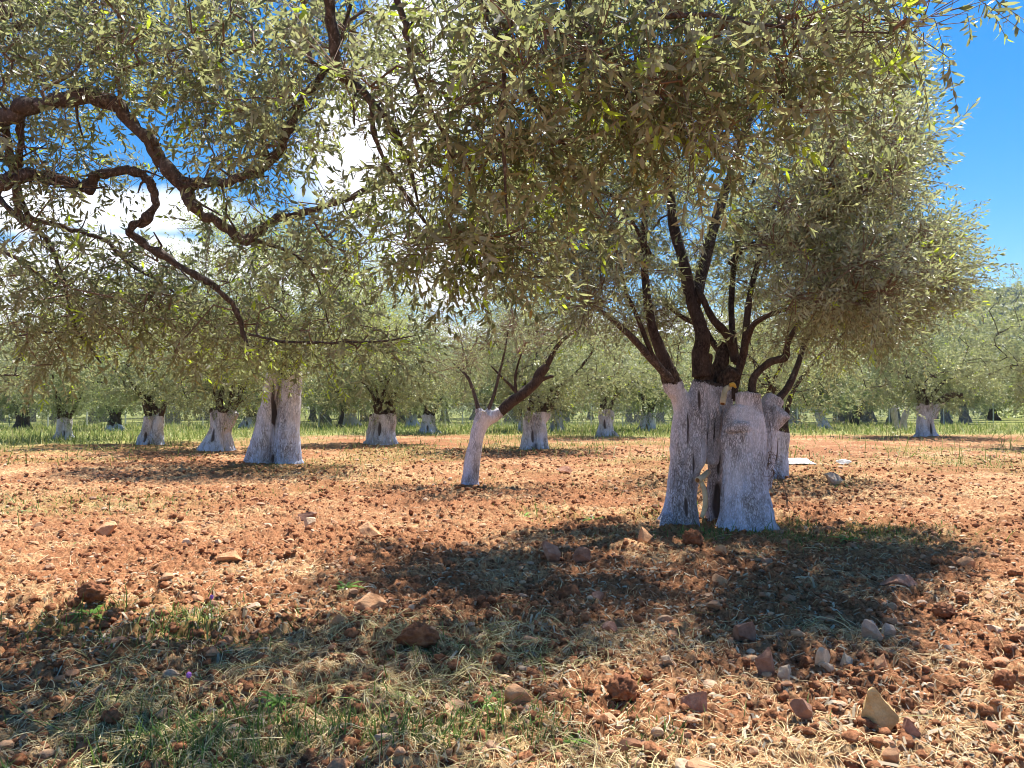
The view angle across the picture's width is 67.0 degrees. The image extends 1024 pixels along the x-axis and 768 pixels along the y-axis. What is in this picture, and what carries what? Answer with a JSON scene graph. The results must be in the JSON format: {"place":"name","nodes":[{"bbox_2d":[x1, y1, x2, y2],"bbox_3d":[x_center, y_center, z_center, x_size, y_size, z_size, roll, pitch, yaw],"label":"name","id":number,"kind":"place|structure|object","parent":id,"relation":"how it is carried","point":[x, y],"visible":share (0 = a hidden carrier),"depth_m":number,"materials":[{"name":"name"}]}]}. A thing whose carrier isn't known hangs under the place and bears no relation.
{"place":"outdoors","nodes":[
{"label":"outdoors","id":0,"kind":"place"},
{"bbox_2d":[0,409,1023,767],"bbox_3d":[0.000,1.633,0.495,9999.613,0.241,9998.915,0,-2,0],"label":"ground","id":1,"kind":"structure","parent":0,"point":[394,563],"depth_m":7.91,"materials":[{"name":"red soil"}]},
{"bbox_2d":[0,339,75,429],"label":"olive tree","id":2,"kind":"object","parent":1,"relation":"on","point":[20,419],"visible":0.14,"depth_m":53.09,"materials":[{"name":"green plant"}]},
{"bbox_2d":[0,250,118,421],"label":"olive tree","id":3,"kind":"object","parent":1,"relation":"on","point":[7,373],"visible":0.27,"depth_m":24.80,"materials":[{"name":"green plant"}]},
{"bbox_2d":[0,304,151,439],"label":"olive tree","id":4,"kind":"object","parent":1,"relation":"on","point":[64,424],"visible":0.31,"depth_m":36.24,"materials":[{"name":"green plant"}]},
{"bbox_2d":[69,605,104,618],"bbox_3d":[-3.204,1.764,5.927,0.359,0.076,0.356,0,-2,0],"label":"broadleaf weed","id":5,"kind":"object","parent":1,"relation":"on","point":[95,610],"visible":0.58,"depth_m":5.95,"materials":[{"name":"green plant"}]},
{"bbox_2d":[77,581,108,603],"bbox_3d":[-3.361,1.671,6.207,0.241,0.179,0.186,3,-5,-15],"label":"soil clod","id":6,"kind":"object","parent":1,"relation":"on","point":[92,591],"visible":1,"depth_m":6.16,"materials":[{"name":"soil"}]},
{"bbox_2d":[71,356,133,423],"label":"olive tree","id":7,"kind":"object","parent":1,"relation":"on","point":[90,420],"visible":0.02,"depth_m":70.09,"materials":[{"name":"green plant"}]},
{"bbox_2d":[95,521,116,536],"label":"stone","id":8,"kind":"object","parent":1,"relation":"on","point":[107,528],"visible":0.96,"depth_m":9.88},
{"bbox_2d":[57,326,160,430],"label":"olive tree","id":9,"kind":"object","parent":1,"relation":"on","point":[114,419],"visible":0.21,"depth_m":51.09,"materials":[{"name":"green plant"}]},
{"bbox_2d":[37,270,252,444],"bbox_3d":[-15.012,-1.095,33.134,8.702,7.783,8.651,0,-2,0],"label":"olive tree","id":10,"kind":"object","parent":1,"relation":"on","point":[152,427],"visible":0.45,"depth_m":32.28,"materials":[{"name":"green plant"}]},
{"bbox_2d":[137,355,201,423],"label":"olive tree","id":11,"kind":"object","parent":1,"relation":"on","point":[173,419],"visible":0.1,"depth_m":68.20,"materials":[{"name":"green plant"}]},
{"bbox_2d":[217,550,242,561],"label":"stone","id":12,"kind":"object","parent":1,"relation":"on","point":[232,556],"visible":0.98,"depth_m":8.09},
{"bbox_2d":[200,345,264,428],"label":"olive tree","id":13,"kind":"object","parent":1,"relation":"on","point":[248,422],"visible":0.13,"depth_m":55.35,"materials":[{"name":"green plant"}]},
{"bbox_2d":[118,273,348,451],"bbox_3d":[-10.076,-0.953,28.985,8.537,7.292,8.339,0,-2,0],"label":"olive tree","id":14,"kind":"object","parent":1,"relation":"on","point":[223,421],"visible":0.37,"depth_m":28.30,"materials":[{"name":"green plant"}]},
{"bbox_2d":[255,691,300,708],"bbox_3d":[-1.274,1.708,4.145,0.248,0.062,0.230,0,-2,0],"label":"broadleaf weed","id":15,"kind":"object","parent":1,"relation":"on","point":[274,700],"visible":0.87,"depth_m":4.18,"materials":[{"name":"green plant"}]},
{"bbox_2d":[123,188,436,463],"bbox_3d":[-7.021,-1.677,21.745,9.950,8.298,8.557,0,-2,0],"label":"olive tree","id":16,"kind":"object","parent":1,"relation":"on","point":[275,438],"visible":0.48,"depth_m":21.42,"materials":[{"name":"green plant"}]},
{"bbox_2d":[298,511,316,520],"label":"stone","id":17,"kind":"object","parent":1,"relation":"on","point":[302,516],"visible":0.7,"depth_m":11.26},
{"bbox_2d":[303,517,315,526],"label":"stone","id":18,"kind":"object","parent":1,"relation":"on","point":[311,521],"visible":0.9,"depth_m":10.33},
{"bbox_2d":[301,344,329,421],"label":"olive tree","id":19,"kind":"object","parent":1,"relation":"on","point":[312,414],"visible":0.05,"depth_m":81.81,"materials":[{"name":"green plant"}]},
{"bbox_2d":[301,358,338,423],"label":"olive tree","id":20,"kind":"object","parent":1,"relation":"on","point":[318,405],"visible":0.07,"depth_m":70.49,"materials":[{"name":"green plant"}]},
{"bbox_2d":[303,372,372,425],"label":"olive tree","id":21,"kind":"object","parent":1,"relation":"on","point":[350,419],"visible":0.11,"depth_m":61.92,"materials":[{"name":"green plant"}]},
{"bbox_2d":[332,614,344,624],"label":"stone","id":22,"kind":"object","parent":1,"relation":"on","point":[338,618],"visible":0.73,"depth_m":5.51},
{"bbox_2d":[303,343,377,428],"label":"olive tree","id":23,"kind":"object","parent":1,"relation":"on","point":[340,418],"visible":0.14,"depth_m":55.37,"materials":[{"name":"green plant"}]},
{"bbox_2d":[329,581,367,589],"bbox_3d":[-1.458,1.793,6.806,0.378,0.070,0.329,0,-2,0],"label":"broadleaf weed","id":24,"kind":"object","parent":1,"relation":"on","point":[346,585],"visible":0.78,"depth_m":6.85,"materials":[{"name":"green plant"}]},
{"bbox_2d":[358,521,382,537],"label":"stone","id":25,"kind":"object","parent":1,"relation":"on","point":[367,528],"visible":0.81,"depth_m":9.39,"materials":[{"name":"stone"}]},
{"bbox_2d":[354,593,389,610],"bbox_3d":[-1.135,1.744,6.214,0.181,0.138,0.258,-2,-2,44],"label":"stone","id":26,"kind":"object","parent":1,"relation":"on","point":[370,600],"visible":0.92,"depth_m":6.15,"materials":[{"name":"stone"}]},
{"bbox_2d":[305,277,462,444],"bbox_3d":[-5.820,-0.858,33.231,7.397,7.369,7.316,2,-2,-44],"label":"olive tree","id":27,"kind":"object","parent":1,"relation":"on","point":[383,421],"visible":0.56,"depth_m":32.61,"materials":[{"name":"green plant"}]},
{"bbox_2d":[394,621,439,648],"bbox_3d":[-0.630,1.679,5.170,0.314,0.179,0.230,5,-2,-15],"label":"soil clod","id":28,"kind":"object","parent":1,"relation":"on","point":[421,633],"visible":0.94,"depth_m":5.12,"materials":[{"name":"soil"}]},
{"bbox_2d":[384,341,458,426],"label":"olive tree","id":29,"kind":"object","parent":1,"relation":"on","point":[410,418],"visible":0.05,"depth_m":59.29,"materials":[{"name":"green plant"}]},
{"bbox_2d":[360,314,490,433],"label":"olive tree","id":30,"kind":"object","parent":1,"relation":"on","point":[428,418],"visible":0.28,"depth_m":45.81,"materials":[{"name":"green plant"}]},
{"bbox_2d":[439,350,484,421],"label":"olive tree","id":31,"kind":"object","parent":1,"relation":"on","point":[452,405],"visible":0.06,"depth_m":76.81,"materials":[{"name":"green plant"}]},
{"bbox_2d":[457,638,476,650],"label":"soil clod","id":32,"kind":"object","parent":1,"relation":"on","point":[466,641],"visible":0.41,"depth_m":5.15,"materials":[{"name":"soil"}]},
{"bbox_2d":[446,362,500,409],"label":"olive tree","id":33,"kind":"object","parent":1,"relation":"on","point":[485,399],"visible":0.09,"depth_m":73.05,"materials":[{"name":"green plant"}]},
{"bbox_2d":[0,530,973,767],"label":"grass","id":34,"kind":"structure","parent":1,"relation":"on","point":[200,736],"depth_m":4.27,"materials":[{"name":"plant"}]},
{"bbox_2d":[471,691,505,710],"bbox_3d":[-0.123,1.754,4.252,0.242,0.064,0.204,1,-2,-39],"label":"broadleaf weed","id":35,"kind":"object","parent":1,"relation":"on","point":[488,701],"visible":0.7,"depth_m":4.23,"materials":[{"name":"green plant"}]},
{"bbox_2d":[0,402,993,426],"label":"grass","id":36,"kind":"structure","parent":1,"relation":"on","point":[318,418],"depth_m":59.95,"materials":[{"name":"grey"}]},
{"bbox_2d":[0,0,1023,415],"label":"olive tree","id":37,"kind":"object","parent":1,"relation":"on","point":[630,108],"visible":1,"depth_m":4.17,"materials":[{"name":"green plant"}]},
{"bbox_2d":[0,446,1023,767],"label":"soil clods","id":38,"kind":"object","parent":1,"relation":"on","point":[850,736],"visible":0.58,"depth_m":5.55,"materials":[{"name":"soil"}]},
{"bbox_2d":[0,442,1023,767],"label":"green weeds","id":39,"kind":"object","parent":1,"relation":"on","point":[294,726],"visible":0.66,"depth_m":3.99,"materials":[{"name":"plant"}]},
{"bbox_2d":[0,544,1023,767],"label":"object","id":40,"kind":"object","parent":1,"relation":"on","point":[828,702],"visible":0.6,"depth_m":5.00,"materials":[{"name":"brown plant"}]},
{"bbox_2d":[0,410,1023,467],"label":"field grass","id":41,"kind":"structure","parent":1,"relation":"on","point":[129,432],"depth_m":44.61,"materials":[{"name":"plant"}]},
{"bbox_2d":[0,446,1023,767],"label":"dry straw","id":42,"kind":"object","parent":1,"relation":"on","point":[570,750],"visible":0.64,"depth_m":4.61,"materials":[{"name":"plant"}]},
{"bbox_2d":[3,397,1023,418],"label":"trunks","id":43,"kind":"object","parent":1,"relation":"on","point":[1002,414],"visible":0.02,"depth_m":108.19,"materials":[{"name":"paint"}]},
{"bbox_2d":[397,261,630,484],"bbox_3d":[0.019,-0.525,16.517,5.573,5.642,4.386,0,-2,0],"label":"olive tree","id":44,"kind":"object","parent":1,"relation":"on","point":[483,420],"visible":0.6,"depth_m":16.30,"materials":[{"name":"green plant"}]},
{"bbox_2d":[504,683,531,706],"bbox_3d":[0.026,1.727,4.264,0.108,0.146,0.141,2,-2,-42],"label":"stone","id":45,"kind":"object","parent":1,"relation":"on","point":[513,691],"visible":0.77,"depth_m":4.24,"materials":[{"name":"stone"}]},
{"bbox_2d":[480,318,565,431],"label":"olive tree","id":46,"kind":"object","parent":1,"relation":"on","point":[519,423],"visible":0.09,"depth_m":49.43,"materials":[{"name":"green plant"}]},
{"bbox_2d":[414,259,655,449],"bbox_3d":[1.152,-1.131,29.363,8.941,7.641,8.047,1,-2,-32],"label":"olive tree","id":47,"kind":"object","parent":1,"relation":"on","point":[534,434],"visible":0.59,"depth_m":28.43,"materials":[{"name":"green plant"}]},
{"bbox_2d":[542,541,560,562],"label":"stone","id":48,"kind":"object","parent":1,"relation":"on","point":[552,552],"visible":0.96,"depth_m":8.11,"materials":[{"name":"stone"}]},
{"bbox_2d":[508,321,611,430],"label":"olive tree","id":49,"kind":"object","parent":1,"relation":"on","point":[560,424],"visible":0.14,"depth_m":50.07,"materials":[{"name":"green plant"}]},
{"bbox_2d":[559,466,572,474],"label":"stone","id":50,"kind":"object","parent":1,"relation":"on","point":[568,470],"visible":0.81,"depth_m":18.64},
{"bbox_2d":[557,584,582,599],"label":"soil clod","id":51,"kind":"object","parent":1,"relation":"on","point":[565,591],"visible":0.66,"depth_m":6.53,"materials":[{"name":"soil"}]},
{"bbox_2d":[549,731,590,744],"bbox_3d":[0.269,1.762,3.842,0.237,0.064,0.226,2,-2,-43],"label":"broadleaf weed","id":52,"kind":"object","parent":1,"relation":"on","point":[570,740],"visible":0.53,"depth_m":3.83,"materials":[{"name":"green plant"}]},
{"bbox_2d":[573,547,590,563],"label":"stone","id":53,"kind":"object","parent":1,"relation":"on","point":[581,554],"visible":0.94,"depth_m":7.95,"materials":[{"name":"stone"}]},
{"bbox_2d":[592,591,603,600],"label":"stone","id":54,"kind":"object","parent":1,"relation":"on","point":[599,595],"visible":0.8,"depth_m":6.52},
{"bbox_2d":[601,621,616,632],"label":"stone","id":55,"kind":"object","parent":1,"relation":"on","point":[609,625],"visible":0.92,"depth_m":5.68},
{"bbox_2d":[538,312,687,436],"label":"olive tree","id":56,"kind":"object","parent":1,"relation":"on","point":[606,420],"visible":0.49,"depth_m":40.54,"materials":[{"name":"green plant"}]},
{"bbox_2d":[605,673,637,702],"bbox_3d":[0.613,1.711,4.339,0.186,0.167,0.140,-1,-6,6],"label":"soil clod","id":57,"kind":"object","parent":1,"relation":"on","point":[620,687],"visible":0.98,"depth_m":4.30,"materials":[{"name":"soil"}]},
{"bbox_2d":[588,364,670,423],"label":"olive tree","id":58,"kind":"object","parent":1,"relation":"on","point":[629,420],"visible":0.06,"depth_m":69.02,"materials":[{"name":"green plant"}]},
{"bbox_2d":[596,329,692,430],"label":"olive tree","id":59,"kind":"object","parent":1,"relation":"on","point":[649,417],"visible":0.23,"depth_m":50.11,"materials":[{"name":"green plant"}]},
{"bbox_2d":[637,527,652,544],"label":"stone","id":60,"kind":"object","parent":1,"relation":"on","point":[645,536],"visible":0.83,"depth_m":9.02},
{"bbox_2d":[660,654,672,665],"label":"stone","id":61,"kind":"object","parent":1,"relation":"on","point":[666,660],"visible":0.98,"depth_m":4.86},
{"bbox_2d":[644,365,692,422],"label":"olive tree","id":62,"kind":"object","parent":1,"relation":"on","point":[659,416],"visible":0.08,"depth_m":73.75,"materials":[{"name":"green plant"}]},
{"bbox_2d":[675,758,687,767],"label":"stone","id":63,"kind":"object","parent":1,"relation":"on","point":[680,762],"visible":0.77,"depth_m":3.48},
{"bbox_2d":[682,528,703,545],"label":"soil clod","id":64,"kind":"object","parent":1,"relation":"on","point":[692,536],"visible":0.9,"depth_m":8.89,"materials":[{"name":"soil"}]},
{"bbox_2d":[680,691,706,712],"bbox_3d":[0.964,1.692,4.098,0.103,0.146,0.140,1,-2,-23],"label":"stone","id":65,"kind":"object","parent":1,"relation":"on","point":[695,701],"visible":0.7,"depth_m":4.07,"materials":[{"name":"stone"}]},
{"bbox_2d":[712,573,727,585],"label":"stone","id":66,"kind":"object","parent":1,"relation":"on","point":[721,580],"visible":0.81,"depth_m":6.98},
{"bbox_2d":[714,545,726,554],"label":"stone","id":67,"kind":"object","parent":1,"relation":"on","point":[719,549],"visible":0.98,"depth_m":8.21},
{"bbox_2d":[460,0,1018,531],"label":"olive tree","id":68,"kind":"object","parent":1,"relation":"on","point":[886,284],"visible":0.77,"depth_m":9.32,"materials":[{"name":"green plant"}]},
{"bbox_2d":[695,469,710,517],"bbox_3d":[2.639,1.487,10.513,0.162,0.614,0.534,-1,-2,30],"label":"cut branch stub","id":69,"kind":"object","parent":68,"relation":"attached to","point":[703,476],"visible":0.99,"depth_m":10.30,"materials":[{"name":"grey"}]},
{"bbox_2d":[720,382,736,404],"bbox_3d":[2.908,0.131,10.454,0.159,0.310,0.339,-1,-2,42],"label":"stub","id":70,"kind":"object","parent":68,"relation":"attached to","point":[727,388],"visible":1,"depth_m":10.43,"materials":[{"name":"grey"}]},
{"bbox_2d":[678,317,807,412],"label":"olive tree","id":71,"kind":"object","parent":1,"relation":"on","point":[741,389],"visible":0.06,"depth_m":67.60,"materials":[{"name":"green plant"}]},
{"bbox_2d":[733,621,755,643],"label":"stone","id":72,"kind":"object","parent":1,"relation":"on","point":[744,631],"visible":0.95,"depth_m":5.38,"materials":[{"name":"stone"}]},
{"bbox_2d":[755,647,774,677],"bbox_3d":[1.551,1.711,4.716,0.116,0.220,0.073,-1,-2,39],"label":"stone","id":73,"kind":"object","parent":1,"relation":"on","point":[764,662],"visible":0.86,"depth_m":4.69,"materials":[{"name":"stone"}]},
{"bbox_2d":[777,664,790,680],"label":"stone","id":74,"kind":"object","parent":1,"relation":"on","point":[784,672],"visible":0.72,"depth_m":4.59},
{"bbox_2d":[760,343,811,424],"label":"olive tree","id":75,"kind":"object","parent":1,"relation":"on","point":[795,413],"visible":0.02,"depth_m":67.64,"materials":[{"name":"green plant"}]},
{"bbox_2d":[618,175,974,478],"bbox_3d":[5.856,-1.222,17.841,7.927,7.045,7.768,0,-2,0],"label":"olive tree","id":76,"kind":"object","parent":1,"relation":"on","point":[783,438],"visible":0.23,"depth_m":17.33,"materials":[{"name":"green plant"}]},
{"bbox_2d":[789,698,812,720],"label":"stone","id":77,"kind":"object","parent":1,"relation":"on","point":[802,708],"visible":0.99,"depth_m":3.94,"materials":[{"name":"stone"}]},
{"bbox_2d":[788,458,815,464],"bbox_3d":[7.938,2.160,21.514,1.035,0.204,1.300,0,-2,0],"label":"limestone slab","id":78,"kind":"object","parent":1,"relation":"on","point":[803,461],"depth_m":21.09,"materials":[{"name":"white stone"}]},
{"bbox_2d":[761,338,882,428],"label":"olive tree","id":79,"kind":"object","parent":1,"relation":"on","point":[823,422],"visible":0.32,"depth_m":54.76,"materials":[{"name":"green plant"}]},
{"bbox_2d":[815,647,830,665],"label":"stone","id":80,"kind":"object","parent":1,"relation":"on","point":[822,654],"visible":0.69,"depth_m":4.71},
{"bbox_2d":[824,472,842,484],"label":"stone","id":81,"kind":"object","parent":1,"relation":"on","point":[833,478],"visible":0.91,"depth_m":15.98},
{"bbox_2d":[828,535,860,541],"bbox_3d":[3.951,1.850,9.140,0.359,0.138,0.424,1,-2,-30],"label":"broadleaf weed","id":82,"kind":"object","parent":1,"relation":"on","point":[845,538],"visible":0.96,"depth_m":9.15,"materials":[{"name":"green plant"}]},
{"bbox_2d":[840,653,852,665],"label":"stone","id":83,"kind":"object","parent":1,"relation":"on","point":[846,659],"visible":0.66,"depth_m":4.88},
{"bbox_2d":[824,359,904,422],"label":"olive tree","id":84,"kind":"object","parent":1,"relation":"on","point":[847,417],"visible":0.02,"depth_m":71.20,"materials":[{"name":"green plant"}]},
{"bbox_2d":[823,353,907,424],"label":"olive tree","id":85,"kind":"object","parent":1,"relation":"on","point":[856,420],"visible":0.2,"depth_m":65.11,"materials":[{"name":"green plant"}]},
{"bbox_2d":[844,401,887,421],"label":"olive tree","id":86,"kind":"object","parent":1,"relation":"on","point":[868,417],"visible":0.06,"depth_m":81.25,"materials":[{"name":"green plant"}]},
{"bbox_2d":[861,619,882,640],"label":"stone","id":87,"kind":"object","parent":1,"relation":"on","point":[869,628],"visible":0.93,"depth_m":5.35,"materials":[{"name":"stone"}]},
{"bbox_2d":[861,687,898,730],"bbox_3d":[1.883,1.690,3.986,0.195,0.259,0.148,1,-5,23],"label":"stone","id":88,"kind":"object","parent":1,"relation":"on","point":[879,710],"visible":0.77,"depth_m":3.94,"materials":[{"name":"stone"}]},
{"bbox_2d":[874,653,887,668],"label":"stone","id":89,"kind":"object","parent":1,"relation":"on","point":[880,661],"visible":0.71,"depth_m":4.72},
{"bbox_2d":[881,623,895,639],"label":"stone","id":90,"kind":"object","parent":1,"relation":"on","point":[889,629],"visible":0.76,"depth_m":5.48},
{"bbox_2d":[881,744,898,762],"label":"stone","id":91,"kind":"object","parent":1,"relation":"on","point":[890,753],"visible":0.94,"depth_m":3.52,"materials":[{"name":"stone"}]},
{"bbox_2d":[880,574,917,587],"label":"stone","id":92,"kind":"object","parent":1,"relation":"on","point":[907,581],"visible":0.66,"depth_m":6.96,"materials":[{"name":"stone"}]},
{"bbox_2d":[888,403,910,430],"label":"trunk","id":93,"kind":"object","parent":1,"relation":"on","point":[895,419],"visible":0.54,"depth_m":50.30,"materials":[{"name":"grey plant"}]},
{"bbox_2d":[902,717,920,736],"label":"stone","id":94,"kind":"object","parent":1,"relation":"on","point":[909,726],"visible":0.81,"depth_m":3.83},
{"bbox_2d":[874,329,965,423],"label":"olive tree","id":95,"kind":"object","parent":1,"relation":"on","point":[887,419],"visible":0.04,"depth_m":72.12,"materials":[{"name":"green plant"}]},
{"bbox_2d":[821,285,1022,436],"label":"olive tree","id":96,"kind":"object","parent":1,"relation":"on","point":[928,409],"visible":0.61,"depth_m":40.58,"materials":[{"name":"green plant"}]},
{"bbox_2d":[931,602,956,618],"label":"soil clod","id":97,"kind":"object","parent":1,"relation":"on","point":[944,610],"visible":0.99,"depth_m":5.95,"materials":[{"name":"soil"}]},
{"bbox_2d":[909,358,991,423],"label":"olive tree","id":98,"kind":"object","parent":1,"relation":"on","point":[947,419],"visible":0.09,"depth_m":72.15,"materials":[{"name":"green plant"}]},
{"bbox_2d":[917,352,1013,423],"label":"olive tree","id":99,"kind":"object","parent":1,"relation":"on","point":[975,404],"visible":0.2,"depth_m":68.53,"materials":[{"name":"green plant"}]},
{"bbox_2d":[955,556,975,567],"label":"stone","id":100,"kind":"object","parent":1,"relation":"on","point":[965,560],"visible":0.82,"depth_m":7.85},
{"bbox_2d":[932,262,1023,415],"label":"olive tree","id":101,"kind":"object","parent":1,"relation":"on","point":[1014,353],"visible":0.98,"depth_m":31.56,"materials":[{"name":"green plant"}]},
{"bbox_2d":[938,344,1020,421],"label":"olive tree","id":102,"kind":"object","parent":1,"relation":"on","point":[969,417],"visible":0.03,"depth_m":79.19,"materials":[{"name":"green plant"}]},
{"bbox_2d":[977,359,1023,419],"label":"olive tree","id":103,"kind":"object","parent":1,"relation":"on","point":[990,416],"visible":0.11,"depth_m":88.71,"materials":[{"name":"green plant"}]},
{"bbox_2d":[991,669,1015,690],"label":"soil clod","id":104,"kind":"object","parent":1,"relation":"on","point":[1004,678],"visible":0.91,"depth_m":4.39,"materials":[{"name":"soil"}]},
{"bbox_2d":[1004,334,1023,402],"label":"olive tree","id":105,"kind":"object","parent":1,"relation":"on","point":[1016,359],"visible":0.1,"depth_m":69.73,"materials":[{"name":"green plant"}]},
{"bbox_2d":[0,0,1023,346],"label":"sky","id":106,"kind":"structure","parent":0,"point":[992,167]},
{"bbox_2d":[126,292,1023,409],"bbox_3d":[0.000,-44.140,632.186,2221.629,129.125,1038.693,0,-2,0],"label":"hills","id":107,"kind":"structure","parent":0,"point":[934,333],"depth_m":542.74,"materials":[{"name":"plant"}]},
{"bbox_2d":[440,287,1023,357],"bbox_3d":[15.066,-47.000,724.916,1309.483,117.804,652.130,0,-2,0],"label":"scrub woodland","id":108,"kind":"object","parent":107,"relation":"on","point":[997,298],"visible":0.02,"depth_m":568.09,"materials":[{"name":"green plant"}]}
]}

